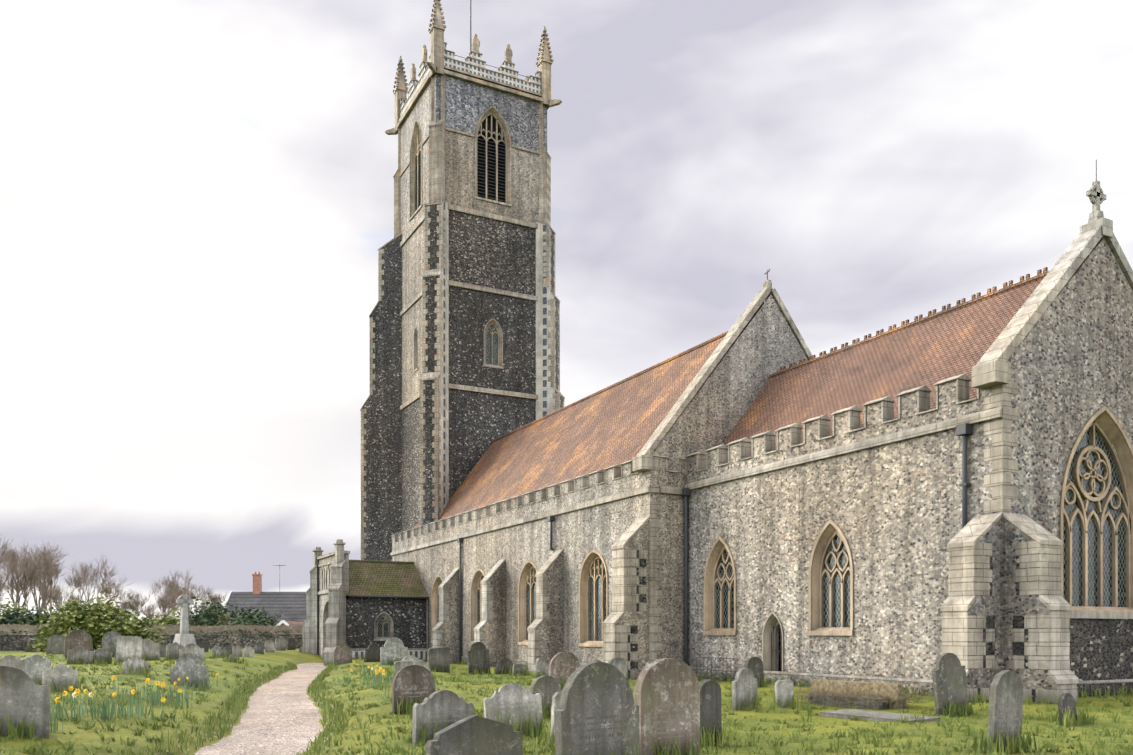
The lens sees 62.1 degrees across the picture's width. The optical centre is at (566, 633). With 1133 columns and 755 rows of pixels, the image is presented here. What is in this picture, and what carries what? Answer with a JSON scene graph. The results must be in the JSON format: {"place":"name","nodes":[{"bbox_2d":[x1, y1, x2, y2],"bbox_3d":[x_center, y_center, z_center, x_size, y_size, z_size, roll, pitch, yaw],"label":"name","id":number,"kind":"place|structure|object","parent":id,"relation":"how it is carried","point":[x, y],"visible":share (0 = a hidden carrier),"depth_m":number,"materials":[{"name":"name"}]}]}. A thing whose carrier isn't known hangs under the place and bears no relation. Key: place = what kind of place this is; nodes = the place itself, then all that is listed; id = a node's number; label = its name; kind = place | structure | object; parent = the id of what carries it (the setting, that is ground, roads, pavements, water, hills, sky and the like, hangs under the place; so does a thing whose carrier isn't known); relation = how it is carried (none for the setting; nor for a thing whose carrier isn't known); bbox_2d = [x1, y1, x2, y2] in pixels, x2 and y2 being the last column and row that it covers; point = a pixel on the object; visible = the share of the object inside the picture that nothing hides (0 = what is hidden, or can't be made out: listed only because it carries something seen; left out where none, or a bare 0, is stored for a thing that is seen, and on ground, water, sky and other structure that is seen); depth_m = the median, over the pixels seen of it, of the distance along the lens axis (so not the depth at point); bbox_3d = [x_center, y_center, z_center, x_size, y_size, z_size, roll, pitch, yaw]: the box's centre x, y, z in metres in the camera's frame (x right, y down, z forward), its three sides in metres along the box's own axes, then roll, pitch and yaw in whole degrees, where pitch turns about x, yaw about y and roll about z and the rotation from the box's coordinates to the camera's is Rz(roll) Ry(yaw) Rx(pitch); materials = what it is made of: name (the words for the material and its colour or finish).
{"place":"outdoors","nodes":[
{"label":"outdoors","id":0,"kind":"place"},
{"bbox_2d":[195,663,326,754],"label":"footpath","id":1,"kind":"structure","parent":0,"point":[253,718],"depth_m":16.63,"materials":[{"name":"gravel"}]},
{"bbox_2d":[166,673,336,753],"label":"loose stones","id":2,"kind":"object","parent":1,"relation":"on","point":[272,722],"visible":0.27,"depth_m":16.06,"materials":[{"name":"beige"}]},
{"bbox_2d":[360,0,564,639],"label":"church tower","id":3,"kind":"structure","parent":0,"point":[464,316],"depth_m":57.51,"materials":[{"name":"stone"}]},
{"bbox_2d":[0,649,1132,754],"bbox_3d":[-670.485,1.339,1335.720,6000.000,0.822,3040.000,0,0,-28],"label":"turf","id":4,"kind":"structure","parent":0,"point":[273,659],"depth_m":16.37,"materials":[{"name":"green plant"}]},
{"bbox_2d":[0,655,24,671],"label":"headstone","id":5,"kind":"object","parent":4,"relation":"on","point":[11,661],"visible":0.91,"depth_m":18.44,"materials":[{"name":"stone"}]},
{"bbox_2d":[0,534,33,596],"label":"bare tree","id":6,"kind":"object","parent":4,"relation":"on","point":[11,557],"visible":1,"depth_m":67.58,"materials":[{"name":"brown plant"}]},
{"bbox_2d":[0,598,36,627],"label":"shrub","id":7,"kind":"object","parent":4,"relation":"on","point":[7,605],"visible":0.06,"depth_m":60.78,"materials":[{"name":"green plant"}]},
{"bbox_2d":[0,666,50,738],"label":"headstone","id":8,"kind":"object","parent":4,"relation":"on","point":[21,692],"visible":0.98,"depth_m":11.31,"materials":[{"name":"stone"}]},
{"bbox_2d":[0,555,54,608],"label":"bare tree","id":9,"kind":"object","parent":4,"relation":"on","point":[31,574],"visible":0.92,"depth_m":72.08,"materials":[{"name":"brown plant"}]},
{"bbox_2d":[1,541,57,607],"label":"bare tree","id":10,"kind":"object","parent":4,"relation":"on","point":[11,574],"visible":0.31,"depth_m":89.80,"materials":[{"name":"brown plant"}]},
{"bbox_2d":[0,606,62,633],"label":"shrub","id":11,"kind":"object","parent":4,"relation":"on","point":[11,618],"visible":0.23,"depth_m":57.52,"materials":[{"name":"green plant"}]},
{"bbox_2d":[5,538,65,611],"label":"bare tree","id":12,"kind":"object","parent":4,"relation":"on","point":[55,567],"visible":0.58,"depth_m":80.77,"materials":[{"name":"brown plant"}]},
{"bbox_2d":[21,654,50,685],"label":"headstone","id":13,"kind":"object","parent":4,"relation":"on","point":[36,665],"visible":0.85,"depth_m":19.98,"materials":[{"name":"stone"}]},
{"bbox_2d":[25,543,66,614],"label":"bare tree","id":14,"kind":"object","parent":4,"relation":"on","point":[54,551],"visible":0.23,"depth_m":95.27,"materials":[{"name":"brown plant"}]},
{"bbox_2d":[33,577,64,616],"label":"bare tree","id":15,"kind":"object","parent":4,"relation":"on","point":[45,590],"visible":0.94,"depth_m":69.22,"materials":[{"name":"brown plant"}]},
{"bbox_2d":[46,634,64,653],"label":"headstone","id":16,"kind":"object","parent":4,"relation":"on","point":[55,643],"visible":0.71,"depth_m":47.85,"materials":[{"name":"stone"}]},
{"bbox_2d":[42,664,77,692],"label":"headstone","id":17,"kind":"object","parent":4,"relation":"on","point":[60,671],"visible":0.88,"depth_m":18.74,"materials":[{"name":"stone"}]},
{"bbox_2d":[49,697,70,733],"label":"daffodils","id":18,"kind":"object","parent":4,"relation":"on","point":[57,700],"visible":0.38,"depth_m":11.89,"materials":[{"name":"green plant"}]},
{"bbox_2d":[49,584,84,612],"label":"bare tree","id":19,"kind":"object","parent":4,"relation":"on","point":[57,591],"visible":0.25,"depth_m":101.13,"materials":[{"name":"brown plant"}]},
{"bbox_2d":[50,692,99,721],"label":"daffodils","id":20,"kind":"object","parent":4,"relation":"on","point":[74,695],"visible":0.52,"depth_m":13.04,"materials":[{"name":"green plant"}]},
{"bbox_2d":[64,630,92,658],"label":"headstone","id":21,"kind":"object","parent":4,"relation":"on","point":[75,638],"visible":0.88,"depth_m":36.99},
{"bbox_2d":[66,646,91,663],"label":"headstone","id":22,"kind":"object","parent":4,"relation":"on","point":[75,653],"visible":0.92,"depth_m":32.41,"materials":[{"name":"stone"}]},
{"bbox_2d":[63,560,105,606],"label":"bare tree","id":23,"kind":"object","parent":4,"relation":"on","point":[77,580],"visible":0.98,"depth_m":76.06,"materials":[{"name":"brown plant"}]},
{"bbox_2d":[18,597,167,652],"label":"laurel shrub","id":24,"kind":"object","parent":4,"relation":"on","point":[95,622],"visible":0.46,"depth_m":51.32,"materials":[{"name":"green plant"}]},
{"bbox_2d":[51,689,141,720],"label":"daffodils","id":25,"kind":"object","parent":4,"relation":"on","point":[104,715],"visible":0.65,"depth_m":13.67,"materials":[{"name":"green plant"}]},
{"bbox_2d":[64,554,132,603],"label":"bare tree","id":26,"kind":"object","parent":4,"relation":"on","point":[109,584],"visible":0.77,"depth_m":91.59,"materials":[{"name":"brown plant"}]},
{"bbox_2d":[92,648,111,663],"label":"headstone","id":27,"kind":"object","parent":4,"relation":"on","point":[98,653],"visible":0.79,"depth_m":33.34,"materials":[{"name":"stone"}]},
{"bbox_2d":[95,588,123,614],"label":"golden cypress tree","id":28,"kind":"object","parent":4,"relation":"on","point":[106,595],"visible":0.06,"depth_m":84.56,"materials":[{"name":"green plant"}]},
{"bbox_2d":[102,631,121,657],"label":"headstone","id":29,"kind":"object","parent":4,"relation":"on","point":[109,641],"visible":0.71,"depth_m":38.83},
{"bbox_2d":[79,689,145,715],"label":"daffodils","id":30,"kind":"object","parent":4,"relation":"on","point":[95,705],"visible":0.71,"depth_m":14.37,"materials":[{"name":"green plant"}]},
{"bbox_2d":[104,586,146,619],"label":"bare tree","id":31,"kind":"object","parent":4,"relation":"on","point":[125,603],"visible":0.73,"depth_m":92.21,"materials":[{"name":"brown plant"}]},
{"bbox_2d":[102,676,149,699],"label":"daffodils","id":32,"kind":"object","parent":4,"relation":"on","point":[113,678],"visible":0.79,"depth_m":17.25,"materials":[{"name":"green plant"}]},
{"bbox_2d":[115,636,142,662],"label":"headstone","id":33,"kind":"object","parent":4,"relation":"on","point":[131,646],"visible":0.78,"depth_m":34.78,"materials":[{"name":"stone"}]},
{"bbox_2d":[123,657,148,673],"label":"headstone","id":34,"kind":"object","parent":4,"relation":"on","point":[136,661],"visible":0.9,"depth_m":25.88,"materials":[{"name":"stone"}]},
{"bbox_2d":[109,681,171,705],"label":"daffodils","id":35,"kind":"object","parent":4,"relation":"on","point":[157,701],"visible":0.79,"depth_m":16.45,"materials":[{"name":"green plant"}]},
{"bbox_2d":[129,697,165,720],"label":"daffodils","id":36,"kind":"object","parent":4,"relation":"on","point":[163,701],"visible":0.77,"depth_m":14.46,"materials":[{"name":"green plant"}]},
{"bbox_2d":[137,600,163,618],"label":"bare tree","id":37,"kind":"object","parent":4,"relation":"on","point":[150,612],"visible":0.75,"depth_m":82.65,"materials":[{"name":"brown plant"}]},
{"bbox_2d":[141,639,160,659],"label":"headstone","id":38,"kind":"object","parent":4,"relation":"on","point":[150,647],"visible":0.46,"depth_m":36.20,"materials":[{"name":"stone"}]},
{"bbox_2d":[0,624,302,650],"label":"boundary wall","id":39,"kind":"structure","parent":4,"relation":"on","point":[224,636],"depth_m":60.74,"materials":[{"name":"stone"}]},
{"bbox_2d":[135,608,190,633],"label":"laurel shrub","id":40,"kind":"object","parent":4,"relation":"on","point":[175,620],"visible":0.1,"depth_m":62.07,"materials":[{"name":"green plant"}]},
{"bbox_2d":[159,642,168,656],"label":"headstone","id":41,"kind":"object","parent":4,"relation":"on","point":[162,648],"visible":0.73,"depth_m":42.38,"materials":[{"name":"stone"}]},
{"bbox_2d":[153,588,182,617],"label":"bare tree","id":42,"kind":"object","parent":4,"relation":"on","point":[166,605],"visible":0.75,"depth_m":85.82,"materials":[{"name":"brown plant"}]},
{"bbox_2d":[145,678,194,699],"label":"daffodils","id":43,"kind":"object","parent":4,"relation":"on","point":[171,694],"visible":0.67,"depth_m":18.09,"materials":[{"name":"green plant"}]},
{"bbox_2d":[151,570,194,614],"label":"bare tree","id":44,"kind":"object","parent":4,"relation":"on","point":[170,583],"visible":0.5,"depth_m":105.92,"materials":[{"name":"brown plant"}]},
{"bbox_2d":[154,689,191,707],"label":"daffodils","id":45,"kind":"object","parent":4,"relation":"on","point":[187,702],"visible":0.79,"depth_m":16.94,"materials":[{"name":"green plant"}]},
{"bbox_2d":[166,642,183,659],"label":"headstone","id":46,"kind":"object","parent":4,"relation":"on","point":[173,648],"visible":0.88,"depth_m":36.35,"materials":[{"name":"stone"}]},
{"bbox_2d":[137,580,215,616],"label":"bare tree","id":47,"kind":"object","parent":4,"relation":"on","point":[189,594],"visible":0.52,"depth_m":91.17,"materials":[{"name":"brown plant"}]},
{"bbox_2d":[173,595,195,646],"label":"memorial celtic cross","id":48,"kind":"object","parent":4,"relation":"on","point":[184,637],"visible":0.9,"depth_m":47.18,"materials":[{"name":"stone"}]},
{"bbox_2d":[170,654,208,688],"bbox_3d":[-9.523,1.082,23.757,0.901,1.145,0.088,-3,-1,-25],"label":"headstone","id":49,"kind":"object","parent":4,"relation":"on","point":[191,666],"visible":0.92,"depth_m":23.73,"materials":[{"name":"stone"}]},
{"bbox_2d":[179,643,204,659],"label":"headstone","id":50,"kind":"object","parent":4,"relation":"on","point":[192,648],"visible":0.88,"depth_m":36.12,"materials":[{"name":"stone"}]},
{"bbox_2d":[177,677,208,690],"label":"daffodils","id":51,"kind":"object","parent":4,"relation":"on","point":[186,684],"visible":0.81,"depth_m":22.89,"materials":[{"name":"green plant"}]},
{"bbox_2d":[195,639,208,651],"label":"headstone","id":52,"kind":"object","parent":4,"relation":"on","point":[202,643],"visible":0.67,"depth_m":50.27,"materials":[{"name":"stone"}]},
{"bbox_2d":[199,592,225,611],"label":"shrub","id":53,"kind":"object","parent":4,"relation":"on","point":[218,599],"visible":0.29,"depth_m":98.58,"materials":[{"name":"brown plant"}]},
{"bbox_2d":[188,593,239,633],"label":"shrub","id":54,"kind":"object","parent":4,"relation":"on","point":[206,616],"visible":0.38,"depth_m":69.68,"materials":[{"name":"green plant"}]},
{"bbox_2d":[217,613,231,625],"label":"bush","id":55,"kind":"object","parent":4,"relation":"on","point":[223,619],"visible":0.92,"depth_m":67.98,"materials":[{"name":"green plant"}]},
{"bbox_2d":[196,599,257,620],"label":"shrub","id":56,"kind":"object","parent":4,"relation":"on","point":[235,616],"visible":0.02,"depth_m":79.86,"materials":[{"name":"green plant"}]},
{"bbox_2d":[232,645,241,656],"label":"headstone","id":57,"kind":"object","parent":4,"relation":"on","point":[237,650],"visible":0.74,"depth_m":44.66,"materials":[{"name":"stone"}]},
{"bbox_2d":[226,606,263,625],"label":"shrub","id":58,"kind":"object","parent":4,"relation":"on","point":[240,611],"visible":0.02,"depth_m":74.04,"materials":[{"name":"green plant"}]},
{"bbox_2d":[243,646,253,657],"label":"headstone","id":59,"kind":"object","parent":4,"relation":"on","point":[248,651],"visible":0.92,"depth_m":45.36,"materials":[{"name":"stone"}]},
{"bbox_2d":[224,611,273,632],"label":"shrub","id":60,"kind":"object","parent":4,"relation":"on","point":[258,621],"visible":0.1,"depth_m":66.02,"materials":[{"name":"green plant"}]},
{"bbox_2d":[254,642,263,653],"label":"headstone","id":61,"kind":"object","parent":4,"relation":"on","point":[258,648],"visible":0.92,"depth_m":50.21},
{"bbox_2d":[238,606,282,627],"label":"shrub","id":62,"kind":"object","parent":4,"relation":"on","point":[273,619],"visible":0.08,"depth_m":86.43,"materials":[{"name":"green plant"}]},
{"bbox_2d":[225,571,305,625],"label":"house","id":63,"kind":"structure","parent":4,"relation":"on","point":[290,606],"depth_m":91.30,"materials":[{"name":"brick"}]},
{"bbox_2d":[264,639,274,651],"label":"headstone","id":64,"kind":"object","parent":4,"relation":"on","point":[269,645],"visible":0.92,"depth_m":52.46,"materials":[{"name":"stone"}]},
{"bbox_2d":[275,638,285,650],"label":"headstone","id":65,"kind":"object","parent":4,"relation":"on","point":[280,644],"visible":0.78,"depth_m":55.24,"materials":[{"name":"stone"}]},
{"bbox_2d":[276,620,302,632],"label":"house","id":66,"kind":"structure","parent":4,"relation":"on","point":[287,623],"depth_m":75.84,"materials":[{"name":"brick"}]},
{"bbox_2d":[287,638,294,649],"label":"headstone","id":67,"kind":"object","parent":4,"relation":"on","point":[290,643],"visible":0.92,"depth_m":59.25,"materials":[{"name":"stone"}]},
{"bbox_2d":[333,644,351,664],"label":"headstone","id":68,"kind":"object","parent":4,"relation":"on","point":[342,653],"visible":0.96,"depth_m":45.14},
{"bbox_2d":[299,539,428,664],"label":"church porch","id":69,"kind":"object","parent":4,"relation":"on","point":[358,607],"visible":0.94,"depth_m":51.18,"materials":[{"name":"stone"}]},
{"bbox_2d":[364,643,379,661],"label":"headstone","id":70,"kind":"object","parent":4,"relation":"on","point":[372,652],"visible":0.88,"depth_m":45.08,"materials":[{"name":"stone"}]},
{"bbox_2d":[363,667,392,683],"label":"daffodils","id":71,"kind":"object","parent":4,"relation":"on","point":[380,677],"visible":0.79,"depth_m":24.70,"materials":[{"name":"green plant"}]},
{"bbox_2d":[367,669,393,687],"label":"daffodils","id":72,"kind":"object","parent":4,"relation":"on","point":[377,670],"visible":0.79,"depth_m":22.26,"materials":[{"name":"green plant"}]},
{"bbox_2d":[380,637,407,664],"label":"headstone","id":73,"kind":"object","parent":4,"relation":"on","point":[393,648],"visible":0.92,"depth_m":40.06,"materials":[{"name":"stone"}]},
{"bbox_2d":[394,660,413,672],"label":"headstone","id":74,"kind":"object","parent":4,"relation":"on","point":[398,665],"visible":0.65,"depth_m":28.94,"materials":[{"name":"stone"}]},
{"bbox_2d":[402,655,422,662],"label":"headstone","id":75,"kind":"object","parent":4,"relation":"on","point":[413,658],"visible":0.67,"depth_m":33.06,"materials":[{"name":"stone"}]},
{"bbox_2d":[392,665,435,713],"bbox_3d":[-2.636,1.112,16.279,0.767,1.132,0.094,-1,-3,-29],"label":"headstone","id":76,"kind":"object","parent":4,"relation":"on","point":[409,681],"visible":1,"depth_m":16.22,"materials":[{"name":"grey"}]},
{"bbox_2d":[427,647,449,672],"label":"headstone","id":77,"kind":"object","parent":4,"relation":"on","point":[440,656],"visible":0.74,"depth_m":35.92,"materials":[{"name":"stone"}]},
{"bbox_2d":[412,689,473,743],"bbox_3d":[-1.597,1.225,12.187,0.821,0.991,0.103,1,0,-33],"label":"headstone","id":78,"kind":"object","parent":4,"relation":"on","point":[441,705],"visible":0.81,"depth_m":12.09,"materials":[{"name":"stone"}]},
{"bbox_2d":[425,715,522,754],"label":"headstone","id":79,"kind":"object","parent":4,"relation":"on","point":[473,735],"visible":1,"depth_m":7.43,"materials":[{"name":"stone"}]},
{"bbox_2d":[467,642,490,673],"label":"headstone","id":80,"kind":"object","parent":4,"relation":"on","point":[478,656],"visible":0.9,"depth_m":35.92,"materials":[{"name":"stone"}]},
{"bbox_2d":[496,658,512,673],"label":"headstone","id":81,"kind":"object","parent":4,"relation":"on","point":[506,663],"visible":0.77,"depth_m":35.85,"materials":[{"name":"stone"}]},
{"bbox_2d":[483,683,542,735],"bbox_3d":[-0.724,1.206,12.994,0.826,1.036,0.083,-3,-4,-23],"label":"headstone","id":82,"kind":"object","parent":4,"relation":"on","point":[516,700],"visible":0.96,"depth_m":12.98,"materials":[{"name":"stone"}]},
{"bbox_2d":[512,664,525,674],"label":"headstone","id":83,"kind":"object","parent":4,"relation":"on","point":[519,667],"visible":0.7,"depth_m":34.58,"materials":[{"name":"stone"}]},
{"bbox_2d":[534,658,548,676],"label":"headstone","id":84,"kind":"object","parent":4,"relation":"on","point":[541,665],"visible":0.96,"depth_m":32.47,"materials":[{"name":"stone"}]},
{"bbox_2d":[530,676,561,717],"bbox_3d":[-0.348,1.200,15.482,0.604,1.008,0.101,2,-2,-35],"label":"headstone","id":85,"kind":"object","parent":4,"relation":"on","point":[546,687],"visible":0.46,"depth_m":15.44,"materials":[{"name":"stone"}]},
{"bbox_2d":[550,692,560,743],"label":"headstone","id":86,"kind":"object","parent":4,"relation":"on","point":[556,696],"depth_m":11.87,"materials":[{"name":"stone"}]},
{"bbox_2d":[548,652,579,688],"bbox_3d":[-0.058,1.098,23.527,0.840,1.265,0.099,3,0,-28],"label":"headstone","id":87,"kind":"object","parent":4,"relation":"on","point":[564,665],"visible":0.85,"depth_m":23.45,"materials":[{"name":"stone"}]},
{"bbox_2d":[554,661,639,754],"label":"headstone","id":88,"kind":"object","parent":4,"relation":"on","point":[596,711],"visible":0.98,"depth_m":8.90,"materials":[{"name":"stone"}]},
{"bbox_2d":[391,269,832,678],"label":"church nave","id":89,"kind":"structure","parent":4,"relation":"on","point":[579,509],"depth_m":37.03,"materials":[{"name":"stone"}]},
{"bbox_2d":[608,657,626,676],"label":"headstone","id":90,"kind":"object","parent":4,"relation":"on","point":[619,664],"visible":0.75,"depth_m":20.78,"materials":[{"name":"stone"}]},
{"bbox_2d":[634,658,699,754],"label":"headstone","id":91,"kind":"object","parent":4,"relation":"on","point":[667,696],"visible":0.98,"depth_m":10.06,"materials":[{"name":"grey"}]},
{"bbox_2d":[699,679,721,744],"bbox_3d":[1.947,1.240,12.892,0.388,1.228,0.104,-7,9,-31],"label":"headstone","id":92,"kind":"object","parent":4,"relation":"on","point":[710,706],"visible":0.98,"depth_m":12.81,"materials":[{"name":"stone"}]},
{"bbox_2d":[732,668,757,709],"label":"headstone","id":93,"kind":"object","parent":4,"relation":"on","point":[744,685],"visible":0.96,"depth_m":19.65,"materials":[{"name":"stone"}]},
{"bbox_2d":[746,657,763,686],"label":"headstone","id":94,"kind":"object","parent":4,"relation":"on","point":[754,665],"visible":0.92,"depth_m":26.66,"materials":[{"name":"stone"}]},
{"bbox_2d":[775,680,793,706],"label":"headstone","id":95,"kind":"object","parent":4,"relation":"on","point":[785,688],"visible":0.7,"depth_m":20.04,"materials":[{"name":"stone"}]},
{"bbox_2d":[794,678,930,708],"bbox_3d":[6.226,1.502,20.204,1.789,1.088,2.898,0,0,-33],"label":"chest tomb","id":96,"kind":"object","parent":4,"relation":"on","point":[869,695],"visible":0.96,"depth_m":19.81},
{"bbox_2d":[820,709,939,722],"bbox_3d":[5.841,1.605,17.616,0.900,0.170,2.000,-1,1,-34],"label":"ledger stone","id":97,"kind":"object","parent":4,"relation":"on","point":[875,716],"depth_m":17.57,"materials":[{"name":"stone"}]},
{"bbox_2d":[685,160,1132,703],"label":"church chancel","id":98,"kind":"structure","parent":4,"relation":"on","point":[957,480],"depth_m":23.66,"materials":[{"name":"stone"}]},
{"bbox_2d":[932,653,968,715],"bbox_3d":[7.478,1.153,18.296,0.806,1.559,0.081,-6,1,-25],"label":"headstone","id":99,"kind":"object","parent":4,"relation":"on","point":[949,679],"visible":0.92,"depth_m":18.23,"materials":[{"name":"stone"}]},
{"bbox_2d":[987,670,1022,753],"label":"headstone","id":100,"kind":"object","parent":4,"relation":"on","point":[1006,700],"visible":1,"depth_m":11.68,"materials":[{"name":"stone"}]},
{"bbox_2d":[1058,693,1076,724],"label":"headstone","id":101,"kind":"object","parent":4,"relation":"on","point":[1067,700],"visible":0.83,"depth_m":16.50,"materials":[{"name":"stone"}]},
{"bbox_2d":[0,0,1132,622],"label":"sky","id":102,"kind":"structure","parent":0,"point":[197,196],"materials":[{"name":"white"}]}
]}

